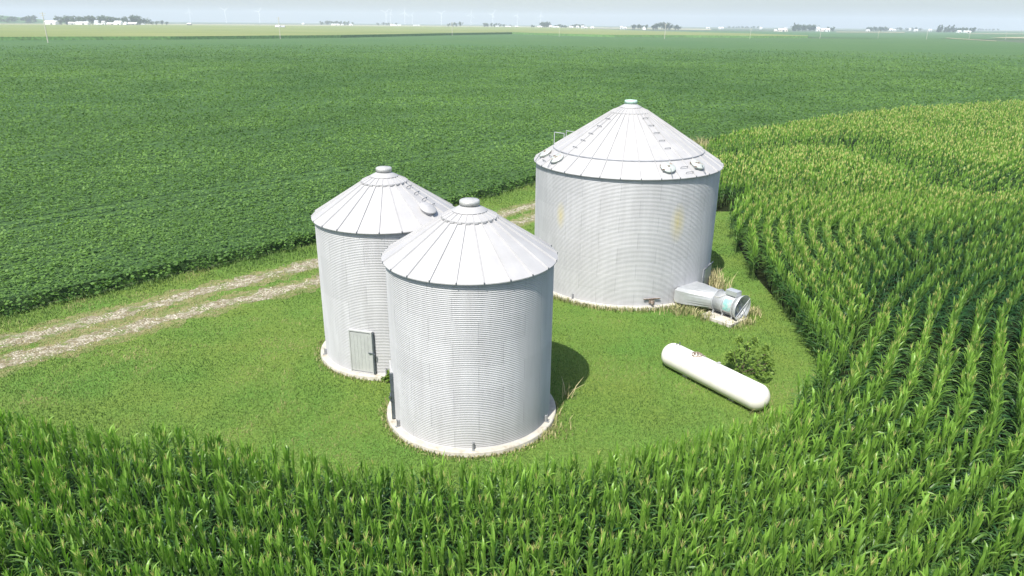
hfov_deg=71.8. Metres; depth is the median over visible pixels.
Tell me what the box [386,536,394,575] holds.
corn plant
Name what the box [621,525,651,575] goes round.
corn plant
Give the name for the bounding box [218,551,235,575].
corn plant
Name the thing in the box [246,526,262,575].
corn plant
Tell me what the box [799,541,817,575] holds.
corn plant
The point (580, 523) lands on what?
corn plant
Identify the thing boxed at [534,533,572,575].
corn plant
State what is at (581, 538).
corn plant
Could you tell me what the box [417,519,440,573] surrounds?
corn plant
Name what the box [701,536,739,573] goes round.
corn plant
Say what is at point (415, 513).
corn plant
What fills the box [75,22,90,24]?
farm shed
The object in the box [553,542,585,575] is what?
corn plant
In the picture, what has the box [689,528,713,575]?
corn plant
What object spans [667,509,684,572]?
corn plant
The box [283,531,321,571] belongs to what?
corn plant
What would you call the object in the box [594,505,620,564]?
corn plant
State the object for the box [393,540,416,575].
corn plant
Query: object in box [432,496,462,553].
corn plant
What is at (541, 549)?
corn plant
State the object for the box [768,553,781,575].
corn plant
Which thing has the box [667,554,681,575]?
corn plant
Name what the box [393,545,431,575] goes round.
corn plant
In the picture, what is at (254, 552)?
corn plant
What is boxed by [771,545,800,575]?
corn plant
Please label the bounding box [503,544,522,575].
corn plant
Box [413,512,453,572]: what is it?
corn plant
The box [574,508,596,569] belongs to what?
corn plant
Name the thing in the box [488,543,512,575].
corn plant
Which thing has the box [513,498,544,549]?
corn plant
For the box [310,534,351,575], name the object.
corn plant
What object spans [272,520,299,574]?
corn plant
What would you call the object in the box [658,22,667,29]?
tree
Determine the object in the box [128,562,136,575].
corn plant
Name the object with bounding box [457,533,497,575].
corn plant
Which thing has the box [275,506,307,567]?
corn plant
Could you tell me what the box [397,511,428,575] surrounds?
corn plant
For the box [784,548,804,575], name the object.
corn plant
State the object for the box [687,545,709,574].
corn plant
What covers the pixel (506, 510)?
corn plant
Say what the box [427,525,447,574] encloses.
corn plant
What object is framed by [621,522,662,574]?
corn plant
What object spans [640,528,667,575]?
corn plant
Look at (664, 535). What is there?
corn plant
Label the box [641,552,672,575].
corn plant
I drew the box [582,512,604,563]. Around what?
corn plant
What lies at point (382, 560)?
corn plant
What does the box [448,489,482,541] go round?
corn plant
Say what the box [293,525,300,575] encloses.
corn plant
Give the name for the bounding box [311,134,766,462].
ripe grass
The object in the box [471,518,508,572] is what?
corn plant
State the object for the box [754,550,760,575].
corn plant
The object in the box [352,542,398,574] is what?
corn plant
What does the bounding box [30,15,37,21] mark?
tree
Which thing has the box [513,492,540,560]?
corn plant
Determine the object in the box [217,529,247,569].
corn plant
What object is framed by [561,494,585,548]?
corn plant
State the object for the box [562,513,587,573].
corn plant
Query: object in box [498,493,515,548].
corn plant
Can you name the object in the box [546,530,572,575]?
corn plant
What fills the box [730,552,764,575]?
corn plant
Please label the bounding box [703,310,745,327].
concrete pad
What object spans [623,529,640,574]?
corn plant
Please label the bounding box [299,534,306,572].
corn plant
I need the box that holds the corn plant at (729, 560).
[725,531,733,575]
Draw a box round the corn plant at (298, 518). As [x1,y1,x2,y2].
[292,510,322,573]
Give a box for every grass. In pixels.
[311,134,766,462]
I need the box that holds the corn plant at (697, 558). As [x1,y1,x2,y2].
[689,545,713,575]
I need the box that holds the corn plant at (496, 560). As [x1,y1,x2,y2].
[472,544,504,575]
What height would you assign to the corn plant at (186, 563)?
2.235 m
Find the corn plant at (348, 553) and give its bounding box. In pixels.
[332,542,358,575]
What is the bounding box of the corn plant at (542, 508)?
[529,495,555,553]
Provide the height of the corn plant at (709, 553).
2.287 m
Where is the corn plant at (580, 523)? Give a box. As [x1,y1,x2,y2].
[563,517,587,575]
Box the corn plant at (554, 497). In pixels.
[529,489,566,544]
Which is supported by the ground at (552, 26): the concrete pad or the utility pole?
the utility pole
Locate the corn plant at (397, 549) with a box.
[391,536,408,575]
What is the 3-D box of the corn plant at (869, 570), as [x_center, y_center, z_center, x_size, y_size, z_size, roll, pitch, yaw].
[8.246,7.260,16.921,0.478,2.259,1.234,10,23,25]
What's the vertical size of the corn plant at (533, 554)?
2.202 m
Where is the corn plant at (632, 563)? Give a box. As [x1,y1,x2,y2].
[622,542,640,575]
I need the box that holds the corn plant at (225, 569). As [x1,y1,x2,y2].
[222,562,229,575]
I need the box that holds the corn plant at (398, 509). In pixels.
[386,496,406,553]
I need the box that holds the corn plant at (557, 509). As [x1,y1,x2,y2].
[539,492,574,555]
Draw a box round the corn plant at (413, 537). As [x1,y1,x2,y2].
[393,524,434,569]
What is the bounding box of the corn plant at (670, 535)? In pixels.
[662,522,679,574]
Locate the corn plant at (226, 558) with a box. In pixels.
[220,542,255,575]
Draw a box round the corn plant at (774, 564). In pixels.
[760,550,783,575]
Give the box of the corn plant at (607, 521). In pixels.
[595,505,611,570]
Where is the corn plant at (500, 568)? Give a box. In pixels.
[488,540,521,575]
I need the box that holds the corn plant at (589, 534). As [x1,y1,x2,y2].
[575,516,598,572]
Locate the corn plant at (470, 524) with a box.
[453,499,490,557]
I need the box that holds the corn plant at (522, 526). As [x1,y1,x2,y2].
[508,520,525,572]
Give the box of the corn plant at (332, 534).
[321,516,349,563]
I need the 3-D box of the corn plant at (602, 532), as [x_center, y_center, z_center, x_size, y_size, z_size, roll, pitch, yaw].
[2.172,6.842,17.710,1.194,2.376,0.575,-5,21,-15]
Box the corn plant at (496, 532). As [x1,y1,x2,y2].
[474,514,502,575]
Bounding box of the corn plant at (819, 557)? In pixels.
[789,542,827,575]
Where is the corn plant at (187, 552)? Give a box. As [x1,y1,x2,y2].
[177,535,206,574]
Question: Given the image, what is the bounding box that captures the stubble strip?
[967,33,1006,33]
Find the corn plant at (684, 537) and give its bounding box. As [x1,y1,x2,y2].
[659,521,699,564]
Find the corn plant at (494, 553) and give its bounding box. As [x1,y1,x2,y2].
[491,522,500,575]
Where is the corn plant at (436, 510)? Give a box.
[434,494,456,542]
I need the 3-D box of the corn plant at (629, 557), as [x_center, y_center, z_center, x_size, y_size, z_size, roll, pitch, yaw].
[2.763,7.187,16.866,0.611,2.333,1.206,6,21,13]
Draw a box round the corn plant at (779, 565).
[777,543,785,575]
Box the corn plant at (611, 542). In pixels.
[592,531,625,575]
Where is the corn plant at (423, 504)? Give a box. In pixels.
[417,491,432,556]
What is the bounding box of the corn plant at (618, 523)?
[607,502,635,570]
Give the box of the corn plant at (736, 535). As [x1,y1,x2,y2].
[721,524,747,575]
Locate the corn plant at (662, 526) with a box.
[651,521,675,568]
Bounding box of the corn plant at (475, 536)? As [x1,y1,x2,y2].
[457,511,489,571]
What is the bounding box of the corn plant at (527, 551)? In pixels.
[515,540,530,575]
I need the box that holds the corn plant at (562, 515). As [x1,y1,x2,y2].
[545,492,583,541]
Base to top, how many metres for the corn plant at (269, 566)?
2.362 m
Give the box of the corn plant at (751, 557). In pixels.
[747,550,761,575]
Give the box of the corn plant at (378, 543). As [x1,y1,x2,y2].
[375,524,393,566]
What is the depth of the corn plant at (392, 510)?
18.55 m
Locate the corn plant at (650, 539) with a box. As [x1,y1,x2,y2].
[637,525,651,575]
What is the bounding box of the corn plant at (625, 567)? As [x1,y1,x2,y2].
[622,552,630,575]
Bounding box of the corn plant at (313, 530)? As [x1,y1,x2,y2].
[290,514,340,575]
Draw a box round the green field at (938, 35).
[669,31,1023,39]
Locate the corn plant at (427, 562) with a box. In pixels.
[422,551,432,575]
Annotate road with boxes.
[0,23,1010,30]
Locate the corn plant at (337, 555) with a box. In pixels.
[326,534,358,575]
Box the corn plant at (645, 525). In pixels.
[632,498,660,551]
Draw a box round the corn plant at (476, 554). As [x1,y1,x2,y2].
[468,542,489,575]
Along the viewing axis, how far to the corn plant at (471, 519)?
18.63 m
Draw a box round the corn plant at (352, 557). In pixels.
[340,541,360,574]
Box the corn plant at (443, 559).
[439,533,453,575]
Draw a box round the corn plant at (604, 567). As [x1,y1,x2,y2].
[601,557,606,575]
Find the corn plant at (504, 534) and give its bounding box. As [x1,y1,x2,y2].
[487,518,511,573]
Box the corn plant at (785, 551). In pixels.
[770,540,787,575]
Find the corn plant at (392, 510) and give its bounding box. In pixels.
[387,493,409,552]
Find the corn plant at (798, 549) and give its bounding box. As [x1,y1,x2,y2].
[781,539,805,575]
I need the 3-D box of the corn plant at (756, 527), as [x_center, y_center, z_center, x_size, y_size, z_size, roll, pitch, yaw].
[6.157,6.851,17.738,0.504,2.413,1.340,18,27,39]
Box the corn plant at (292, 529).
[271,513,312,564]
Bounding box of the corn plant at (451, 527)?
[436,515,464,573]
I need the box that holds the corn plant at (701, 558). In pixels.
[685,546,706,575]
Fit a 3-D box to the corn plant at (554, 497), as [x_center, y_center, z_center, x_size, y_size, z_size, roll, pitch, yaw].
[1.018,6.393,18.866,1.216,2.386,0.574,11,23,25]
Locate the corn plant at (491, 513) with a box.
[482,494,502,552]
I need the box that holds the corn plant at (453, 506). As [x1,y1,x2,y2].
[442,490,469,560]
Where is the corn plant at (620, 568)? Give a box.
[617,556,622,575]
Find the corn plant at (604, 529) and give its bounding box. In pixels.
[583,500,627,558]
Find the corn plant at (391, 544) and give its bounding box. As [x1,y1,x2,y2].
[373,520,409,572]
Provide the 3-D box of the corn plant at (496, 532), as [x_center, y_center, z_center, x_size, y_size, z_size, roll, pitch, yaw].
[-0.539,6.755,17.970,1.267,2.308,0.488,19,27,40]
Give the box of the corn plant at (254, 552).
[249,527,275,575]
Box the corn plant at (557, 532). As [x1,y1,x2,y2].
[539,515,574,575]
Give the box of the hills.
[0,15,93,23]
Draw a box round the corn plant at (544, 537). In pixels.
[523,513,558,570]
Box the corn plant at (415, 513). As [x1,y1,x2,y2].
[402,503,432,546]
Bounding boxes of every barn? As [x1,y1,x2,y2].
[113,21,122,24]
[777,28,785,31]
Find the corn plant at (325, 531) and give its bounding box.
[316,518,339,563]
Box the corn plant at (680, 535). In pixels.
[657,521,691,568]
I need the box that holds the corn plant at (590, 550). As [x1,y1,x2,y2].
[573,541,609,575]
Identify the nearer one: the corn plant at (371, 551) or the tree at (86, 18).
the corn plant at (371, 551)
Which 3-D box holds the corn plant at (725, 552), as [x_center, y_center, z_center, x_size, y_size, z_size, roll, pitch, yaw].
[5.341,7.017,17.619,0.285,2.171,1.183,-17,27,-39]
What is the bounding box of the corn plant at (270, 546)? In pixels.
[264,528,293,571]
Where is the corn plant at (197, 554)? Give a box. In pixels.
[194,550,209,575]
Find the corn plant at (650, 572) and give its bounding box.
[637,551,665,575]
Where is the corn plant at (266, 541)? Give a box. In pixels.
[252,533,278,569]
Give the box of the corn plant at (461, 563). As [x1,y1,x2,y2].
[454,536,484,575]
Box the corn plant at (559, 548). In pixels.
[537,535,581,575]
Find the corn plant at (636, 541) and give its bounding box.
[618,534,650,575]
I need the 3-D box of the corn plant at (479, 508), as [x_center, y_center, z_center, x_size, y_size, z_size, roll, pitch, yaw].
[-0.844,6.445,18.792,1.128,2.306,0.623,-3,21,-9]
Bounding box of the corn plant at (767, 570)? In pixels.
[765,559,769,575]
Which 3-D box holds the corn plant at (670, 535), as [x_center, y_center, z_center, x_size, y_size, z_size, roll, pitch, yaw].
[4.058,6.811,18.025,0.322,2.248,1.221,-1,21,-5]
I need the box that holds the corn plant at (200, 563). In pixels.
[193,547,215,575]
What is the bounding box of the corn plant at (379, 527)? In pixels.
[368,520,388,574]
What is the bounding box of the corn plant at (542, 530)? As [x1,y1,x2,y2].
[527,522,548,569]
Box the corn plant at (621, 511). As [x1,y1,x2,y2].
[603,506,634,562]
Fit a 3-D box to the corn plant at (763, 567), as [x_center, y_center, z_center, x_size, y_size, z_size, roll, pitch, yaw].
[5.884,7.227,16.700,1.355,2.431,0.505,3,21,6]
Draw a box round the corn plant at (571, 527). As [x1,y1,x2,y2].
[546,502,587,564]
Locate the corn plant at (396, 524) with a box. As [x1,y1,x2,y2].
[382,512,420,568]
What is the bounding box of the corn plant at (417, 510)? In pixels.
[413,492,422,554]
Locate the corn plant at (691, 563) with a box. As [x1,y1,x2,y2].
[679,538,699,575]
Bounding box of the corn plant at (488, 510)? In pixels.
[473,497,490,553]
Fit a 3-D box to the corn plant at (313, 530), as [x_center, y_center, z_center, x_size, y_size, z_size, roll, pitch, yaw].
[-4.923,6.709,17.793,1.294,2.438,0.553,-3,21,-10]
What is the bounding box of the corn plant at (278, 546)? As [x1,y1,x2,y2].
[274,530,292,575]
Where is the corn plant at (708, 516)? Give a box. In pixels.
[688,508,711,561]
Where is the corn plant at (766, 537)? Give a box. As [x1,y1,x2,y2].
[759,525,770,572]
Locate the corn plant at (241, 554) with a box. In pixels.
[237,550,261,575]
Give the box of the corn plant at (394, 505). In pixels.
[382,491,411,553]
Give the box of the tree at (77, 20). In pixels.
[68,16,83,21]
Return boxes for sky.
[0,0,1023,29]
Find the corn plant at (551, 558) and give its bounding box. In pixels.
[541,539,562,575]
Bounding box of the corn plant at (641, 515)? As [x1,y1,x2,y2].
[624,500,653,556]
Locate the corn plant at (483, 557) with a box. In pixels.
[480,535,489,575]
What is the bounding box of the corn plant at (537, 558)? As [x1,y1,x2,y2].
[520,538,554,574]
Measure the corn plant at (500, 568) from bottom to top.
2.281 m
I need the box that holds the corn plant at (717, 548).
[713,536,721,574]
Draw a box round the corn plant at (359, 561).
[346,547,376,575]
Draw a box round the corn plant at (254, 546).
[236,528,277,575]
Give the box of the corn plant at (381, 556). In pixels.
[362,534,397,572]
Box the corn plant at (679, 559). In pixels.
[656,538,698,575]
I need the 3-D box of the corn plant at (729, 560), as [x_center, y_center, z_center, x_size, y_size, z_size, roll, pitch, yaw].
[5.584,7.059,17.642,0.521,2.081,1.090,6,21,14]
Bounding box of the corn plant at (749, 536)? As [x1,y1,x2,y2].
[717,527,754,570]
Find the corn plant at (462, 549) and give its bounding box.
[460,536,468,575]
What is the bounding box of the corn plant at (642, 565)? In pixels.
[630,554,647,575]
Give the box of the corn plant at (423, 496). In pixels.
[403,489,441,563]
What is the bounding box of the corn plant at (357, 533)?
[339,518,384,565]
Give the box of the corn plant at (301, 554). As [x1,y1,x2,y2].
[293,538,313,574]
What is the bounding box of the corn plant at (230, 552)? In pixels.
[229,546,250,575]
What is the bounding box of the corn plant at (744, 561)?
[740,555,746,575]
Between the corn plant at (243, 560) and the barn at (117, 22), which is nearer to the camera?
the corn plant at (243, 560)
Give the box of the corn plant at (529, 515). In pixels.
[515,498,545,552]
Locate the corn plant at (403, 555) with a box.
[401,539,409,575]
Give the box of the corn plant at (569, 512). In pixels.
[561,487,587,541]
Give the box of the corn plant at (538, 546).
[522,541,555,574]
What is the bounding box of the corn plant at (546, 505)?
[525,483,563,541]
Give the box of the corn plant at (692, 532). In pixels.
[682,516,700,572]
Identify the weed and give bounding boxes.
[381,369,389,381]
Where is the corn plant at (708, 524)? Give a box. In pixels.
[688,515,714,569]
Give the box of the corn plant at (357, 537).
[345,515,371,563]
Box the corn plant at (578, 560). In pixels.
[568,535,586,575]
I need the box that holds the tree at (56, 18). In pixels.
[53,16,69,23]
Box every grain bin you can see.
[311,166,453,380]
[381,197,557,456]
[534,99,723,310]
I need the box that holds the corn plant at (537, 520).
[517,493,557,555]
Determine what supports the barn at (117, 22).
on the ground at (552, 26)
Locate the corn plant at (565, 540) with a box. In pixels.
[544,513,587,574]
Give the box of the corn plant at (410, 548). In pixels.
[409,541,415,575]
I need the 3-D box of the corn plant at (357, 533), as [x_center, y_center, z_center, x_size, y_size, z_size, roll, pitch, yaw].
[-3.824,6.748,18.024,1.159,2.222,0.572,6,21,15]
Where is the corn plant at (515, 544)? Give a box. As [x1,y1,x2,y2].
[490,516,529,573]
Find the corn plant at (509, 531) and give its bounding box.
[506,513,525,564]
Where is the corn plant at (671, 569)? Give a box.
[668,538,676,575]
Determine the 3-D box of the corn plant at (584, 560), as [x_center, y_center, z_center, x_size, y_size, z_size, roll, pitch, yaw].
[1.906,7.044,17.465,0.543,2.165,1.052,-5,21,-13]
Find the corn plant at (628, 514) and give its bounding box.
[615,503,638,556]
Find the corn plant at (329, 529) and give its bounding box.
[316,515,341,570]
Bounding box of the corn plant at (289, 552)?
[284,545,301,575]
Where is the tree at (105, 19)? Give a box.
[98,16,115,24]
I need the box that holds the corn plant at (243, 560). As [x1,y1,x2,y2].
[241,546,246,575]
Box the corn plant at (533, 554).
[520,542,539,574]
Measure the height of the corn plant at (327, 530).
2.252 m
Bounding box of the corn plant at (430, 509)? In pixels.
[413,494,445,554]
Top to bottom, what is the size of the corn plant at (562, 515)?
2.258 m
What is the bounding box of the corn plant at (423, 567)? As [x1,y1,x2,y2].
[414,549,433,575]
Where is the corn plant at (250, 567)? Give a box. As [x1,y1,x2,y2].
[245,554,258,575]
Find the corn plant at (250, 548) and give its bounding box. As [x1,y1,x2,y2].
[243,527,261,575]
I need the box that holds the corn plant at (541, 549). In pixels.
[529,535,549,572]
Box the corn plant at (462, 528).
[447,513,476,572]
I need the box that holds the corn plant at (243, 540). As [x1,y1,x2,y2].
[220,526,262,575]
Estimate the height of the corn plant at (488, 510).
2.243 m
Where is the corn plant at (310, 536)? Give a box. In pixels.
[303,518,319,563]
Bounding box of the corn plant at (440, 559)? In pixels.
[430,540,457,575]
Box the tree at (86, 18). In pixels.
[81,15,93,21]
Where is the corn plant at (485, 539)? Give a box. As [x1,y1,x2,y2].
[468,516,504,574]
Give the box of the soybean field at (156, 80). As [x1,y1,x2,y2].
[0,44,1023,317]
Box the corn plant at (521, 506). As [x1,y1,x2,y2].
[514,493,524,554]
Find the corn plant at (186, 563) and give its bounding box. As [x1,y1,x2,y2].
[181,549,198,575]
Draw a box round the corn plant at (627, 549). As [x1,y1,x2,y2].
[616,530,637,572]
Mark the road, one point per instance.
(439, 25)
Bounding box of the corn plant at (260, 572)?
[255,553,274,575]
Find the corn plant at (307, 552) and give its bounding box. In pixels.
[302,541,320,575]
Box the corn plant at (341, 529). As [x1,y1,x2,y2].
[329,518,362,565]
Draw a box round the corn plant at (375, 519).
[372,516,392,573]
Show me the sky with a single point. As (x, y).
(892, 14)
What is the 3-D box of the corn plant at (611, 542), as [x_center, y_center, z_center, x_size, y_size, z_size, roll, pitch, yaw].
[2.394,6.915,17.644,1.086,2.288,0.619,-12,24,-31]
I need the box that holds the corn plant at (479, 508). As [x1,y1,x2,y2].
[466,492,497,549]
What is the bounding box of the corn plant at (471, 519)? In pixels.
[457,503,487,540]
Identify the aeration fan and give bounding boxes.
[674,281,750,319]
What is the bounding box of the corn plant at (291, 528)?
[278,515,320,568]
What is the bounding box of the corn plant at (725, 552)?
[706,538,734,575]
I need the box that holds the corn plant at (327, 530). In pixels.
[320,512,339,564]
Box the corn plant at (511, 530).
[497,519,527,574]
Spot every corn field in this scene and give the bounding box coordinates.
[0,24,807,39]
[0,98,1023,575]
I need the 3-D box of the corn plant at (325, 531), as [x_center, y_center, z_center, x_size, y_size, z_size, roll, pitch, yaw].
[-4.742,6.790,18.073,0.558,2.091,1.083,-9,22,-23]
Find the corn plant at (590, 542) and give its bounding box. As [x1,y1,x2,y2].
[572,529,609,573]
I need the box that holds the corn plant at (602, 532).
[582,530,614,575]
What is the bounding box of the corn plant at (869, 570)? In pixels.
[862,551,873,575]
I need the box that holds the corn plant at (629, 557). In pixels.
[618,547,635,575]
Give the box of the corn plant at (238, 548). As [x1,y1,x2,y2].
[218,529,253,574]
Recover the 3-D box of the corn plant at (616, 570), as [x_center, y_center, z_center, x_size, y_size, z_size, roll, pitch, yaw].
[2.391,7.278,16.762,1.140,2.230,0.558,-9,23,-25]
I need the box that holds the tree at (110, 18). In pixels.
[106,16,120,21]
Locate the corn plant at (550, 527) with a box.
[536,512,562,574]
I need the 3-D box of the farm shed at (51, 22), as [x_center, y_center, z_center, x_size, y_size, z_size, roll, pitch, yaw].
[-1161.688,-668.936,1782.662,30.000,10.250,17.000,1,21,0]
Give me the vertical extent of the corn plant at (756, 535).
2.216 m
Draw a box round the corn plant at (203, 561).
[199,548,223,575]
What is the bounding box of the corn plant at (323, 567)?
[314,537,337,575]
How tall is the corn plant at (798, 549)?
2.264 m
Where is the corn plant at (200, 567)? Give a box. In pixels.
[188,542,219,575]
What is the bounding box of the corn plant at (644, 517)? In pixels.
[629,503,646,564]
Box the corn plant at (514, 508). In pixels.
[501,492,530,547]
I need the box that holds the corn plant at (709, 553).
[686,533,728,575]
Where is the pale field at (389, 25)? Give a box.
[35,24,710,29]
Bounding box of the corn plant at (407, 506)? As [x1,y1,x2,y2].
[402,492,412,552]
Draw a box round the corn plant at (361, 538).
[359,516,386,562]
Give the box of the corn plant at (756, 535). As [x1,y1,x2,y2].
[735,530,774,573]
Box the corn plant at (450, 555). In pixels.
[447,546,455,571]
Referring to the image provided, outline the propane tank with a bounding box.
[661,342,769,410]
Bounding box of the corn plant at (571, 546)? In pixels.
[549,533,585,575]
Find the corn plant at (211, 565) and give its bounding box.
[206,549,223,575]
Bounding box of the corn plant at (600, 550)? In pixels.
[594,530,615,575]
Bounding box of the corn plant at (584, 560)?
[575,542,592,575]
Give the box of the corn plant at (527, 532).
[514,518,539,574]
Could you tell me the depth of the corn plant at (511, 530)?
17.73 m
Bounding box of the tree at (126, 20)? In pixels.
[121,16,134,22]
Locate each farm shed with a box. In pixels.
[44,20,58,24]
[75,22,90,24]
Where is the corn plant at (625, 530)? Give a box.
[616,509,638,563]
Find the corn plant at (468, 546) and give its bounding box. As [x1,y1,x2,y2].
[460,521,482,573]
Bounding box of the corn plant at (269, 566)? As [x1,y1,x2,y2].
[263,551,285,575]
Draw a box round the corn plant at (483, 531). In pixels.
[469,511,503,575]
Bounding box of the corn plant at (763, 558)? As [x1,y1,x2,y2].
[738,545,771,574]
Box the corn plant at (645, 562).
[641,552,653,575]
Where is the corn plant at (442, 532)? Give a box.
[432,530,455,569]
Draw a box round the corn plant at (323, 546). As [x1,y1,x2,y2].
[321,539,334,575]
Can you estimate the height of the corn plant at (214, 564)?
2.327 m
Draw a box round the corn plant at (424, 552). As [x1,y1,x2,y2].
[418,540,426,575]
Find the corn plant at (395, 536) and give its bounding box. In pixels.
[385,522,405,561]
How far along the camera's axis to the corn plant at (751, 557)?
16.69 m
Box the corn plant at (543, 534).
[529,507,557,573]
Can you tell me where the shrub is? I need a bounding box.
[722,335,775,381]
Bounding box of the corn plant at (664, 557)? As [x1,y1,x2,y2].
[658,548,670,575]
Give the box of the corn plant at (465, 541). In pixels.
[454,516,486,569]
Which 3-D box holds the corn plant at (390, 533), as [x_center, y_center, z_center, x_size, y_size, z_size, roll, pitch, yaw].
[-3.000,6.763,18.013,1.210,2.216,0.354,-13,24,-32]
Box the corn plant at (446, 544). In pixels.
[432,524,455,575]
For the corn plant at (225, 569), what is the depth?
16.30 m
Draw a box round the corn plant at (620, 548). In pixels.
[608,529,637,575]
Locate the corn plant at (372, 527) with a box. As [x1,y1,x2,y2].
[354,516,388,573]
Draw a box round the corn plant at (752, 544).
[732,532,759,574]
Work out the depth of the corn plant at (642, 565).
16.85 m
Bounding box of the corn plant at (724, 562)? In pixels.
[712,527,732,575]
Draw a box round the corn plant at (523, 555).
[512,538,527,575]
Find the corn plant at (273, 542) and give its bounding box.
[257,532,299,572]
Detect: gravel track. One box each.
[0,203,534,347]
[0,215,534,368]
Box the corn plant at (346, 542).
[331,530,366,575]
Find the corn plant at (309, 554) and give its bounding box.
[294,539,328,574]
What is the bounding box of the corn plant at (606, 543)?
[585,534,618,575]
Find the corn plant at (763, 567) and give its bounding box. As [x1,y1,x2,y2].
[745,549,771,575]
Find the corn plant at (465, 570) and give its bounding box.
[459,550,480,575]
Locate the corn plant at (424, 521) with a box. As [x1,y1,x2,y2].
[401,511,447,573]
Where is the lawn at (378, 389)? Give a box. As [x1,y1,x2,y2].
[0,109,992,524]
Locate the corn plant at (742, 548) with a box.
[725,528,756,575]
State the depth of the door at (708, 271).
38.61 m
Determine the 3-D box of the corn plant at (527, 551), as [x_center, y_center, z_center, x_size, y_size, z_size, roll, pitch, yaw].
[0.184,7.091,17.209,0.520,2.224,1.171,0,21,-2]
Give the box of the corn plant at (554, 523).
[536,496,567,539]
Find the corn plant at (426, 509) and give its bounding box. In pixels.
[409,494,447,552]
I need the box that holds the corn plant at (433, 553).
[415,540,443,575]
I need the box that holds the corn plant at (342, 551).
[333,537,361,575]
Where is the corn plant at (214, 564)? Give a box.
[208,555,241,575]
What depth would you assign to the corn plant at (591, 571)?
16.41 m
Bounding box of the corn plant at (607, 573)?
[603,566,610,575]
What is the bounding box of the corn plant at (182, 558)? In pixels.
[179,547,188,575]
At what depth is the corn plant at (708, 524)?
17.98 m
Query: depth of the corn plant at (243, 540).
17.44 m
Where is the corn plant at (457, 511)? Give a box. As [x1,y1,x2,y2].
[449,494,471,547]
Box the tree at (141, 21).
[134,15,151,24]
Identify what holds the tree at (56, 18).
on the pale field at (389, 25)
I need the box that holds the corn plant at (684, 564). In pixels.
[680,547,698,575]
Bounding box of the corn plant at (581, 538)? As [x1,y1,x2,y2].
[562,516,597,574]
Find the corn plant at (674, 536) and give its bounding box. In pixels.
[656,512,687,574]
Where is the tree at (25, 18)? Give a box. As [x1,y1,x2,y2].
[21,16,30,22]
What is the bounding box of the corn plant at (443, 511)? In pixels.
[437,493,451,528]
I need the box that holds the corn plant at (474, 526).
[454,517,495,572]
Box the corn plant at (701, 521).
[675,517,714,574]
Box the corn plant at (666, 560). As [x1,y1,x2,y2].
[664,545,668,575]
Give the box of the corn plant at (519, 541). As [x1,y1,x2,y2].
[513,516,537,566]
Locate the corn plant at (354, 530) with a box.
[349,514,363,574]
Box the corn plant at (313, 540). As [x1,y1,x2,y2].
[290,515,336,568]
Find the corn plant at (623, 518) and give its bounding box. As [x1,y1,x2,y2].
[608,506,639,560]
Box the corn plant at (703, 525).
[679,519,712,575]
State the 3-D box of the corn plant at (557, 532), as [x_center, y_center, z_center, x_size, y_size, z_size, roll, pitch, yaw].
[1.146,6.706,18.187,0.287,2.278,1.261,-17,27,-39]
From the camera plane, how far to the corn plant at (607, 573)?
16.25 m
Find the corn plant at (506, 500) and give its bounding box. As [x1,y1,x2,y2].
[487,491,526,546]
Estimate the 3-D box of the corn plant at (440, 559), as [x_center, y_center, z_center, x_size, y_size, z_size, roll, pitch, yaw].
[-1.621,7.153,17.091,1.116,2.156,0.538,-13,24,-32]
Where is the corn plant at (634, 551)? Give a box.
[626,525,642,575]
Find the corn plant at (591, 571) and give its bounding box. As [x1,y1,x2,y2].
[590,563,593,575]
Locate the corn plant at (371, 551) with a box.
[358,536,385,575]
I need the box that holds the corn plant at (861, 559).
[857,552,866,575]
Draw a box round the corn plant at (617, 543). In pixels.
[600,529,630,574]
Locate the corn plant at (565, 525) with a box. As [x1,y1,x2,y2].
[548,515,569,571]
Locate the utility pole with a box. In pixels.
[39,12,48,42]
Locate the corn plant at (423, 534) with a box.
[407,524,438,568]
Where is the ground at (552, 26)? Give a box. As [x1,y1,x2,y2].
[0,20,1023,315]
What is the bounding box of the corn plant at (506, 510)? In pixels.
[486,504,516,551]
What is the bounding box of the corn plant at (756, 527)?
[744,521,774,572]
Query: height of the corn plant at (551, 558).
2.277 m
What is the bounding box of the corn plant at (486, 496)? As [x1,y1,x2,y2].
[471,491,502,549]
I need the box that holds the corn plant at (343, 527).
[335,521,354,574]
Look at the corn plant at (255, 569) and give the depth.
16.45 m
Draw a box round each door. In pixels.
[348,329,376,374]
[389,360,395,418]
[702,264,711,284]
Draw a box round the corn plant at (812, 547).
[787,539,829,575]
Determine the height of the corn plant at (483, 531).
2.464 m
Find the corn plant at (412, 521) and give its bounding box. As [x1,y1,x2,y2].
[393,507,438,575]
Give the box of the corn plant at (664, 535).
[640,521,675,574]
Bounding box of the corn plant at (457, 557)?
[444,533,469,575]
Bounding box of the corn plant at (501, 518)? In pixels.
[488,503,508,555]
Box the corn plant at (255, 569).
[249,554,258,575]
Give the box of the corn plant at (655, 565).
[635,557,663,575]
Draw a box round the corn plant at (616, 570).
[611,556,619,575]
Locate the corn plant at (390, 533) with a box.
[378,520,402,570]
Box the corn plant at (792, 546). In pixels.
[770,538,811,575]
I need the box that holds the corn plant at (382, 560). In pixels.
[358,538,396,572]
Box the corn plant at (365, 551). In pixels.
[346,526,384,573]
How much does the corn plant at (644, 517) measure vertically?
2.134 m
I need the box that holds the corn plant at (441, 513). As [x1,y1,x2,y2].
[431,495,449,552]
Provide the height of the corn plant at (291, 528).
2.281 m
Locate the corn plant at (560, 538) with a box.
[545,518,578,568]

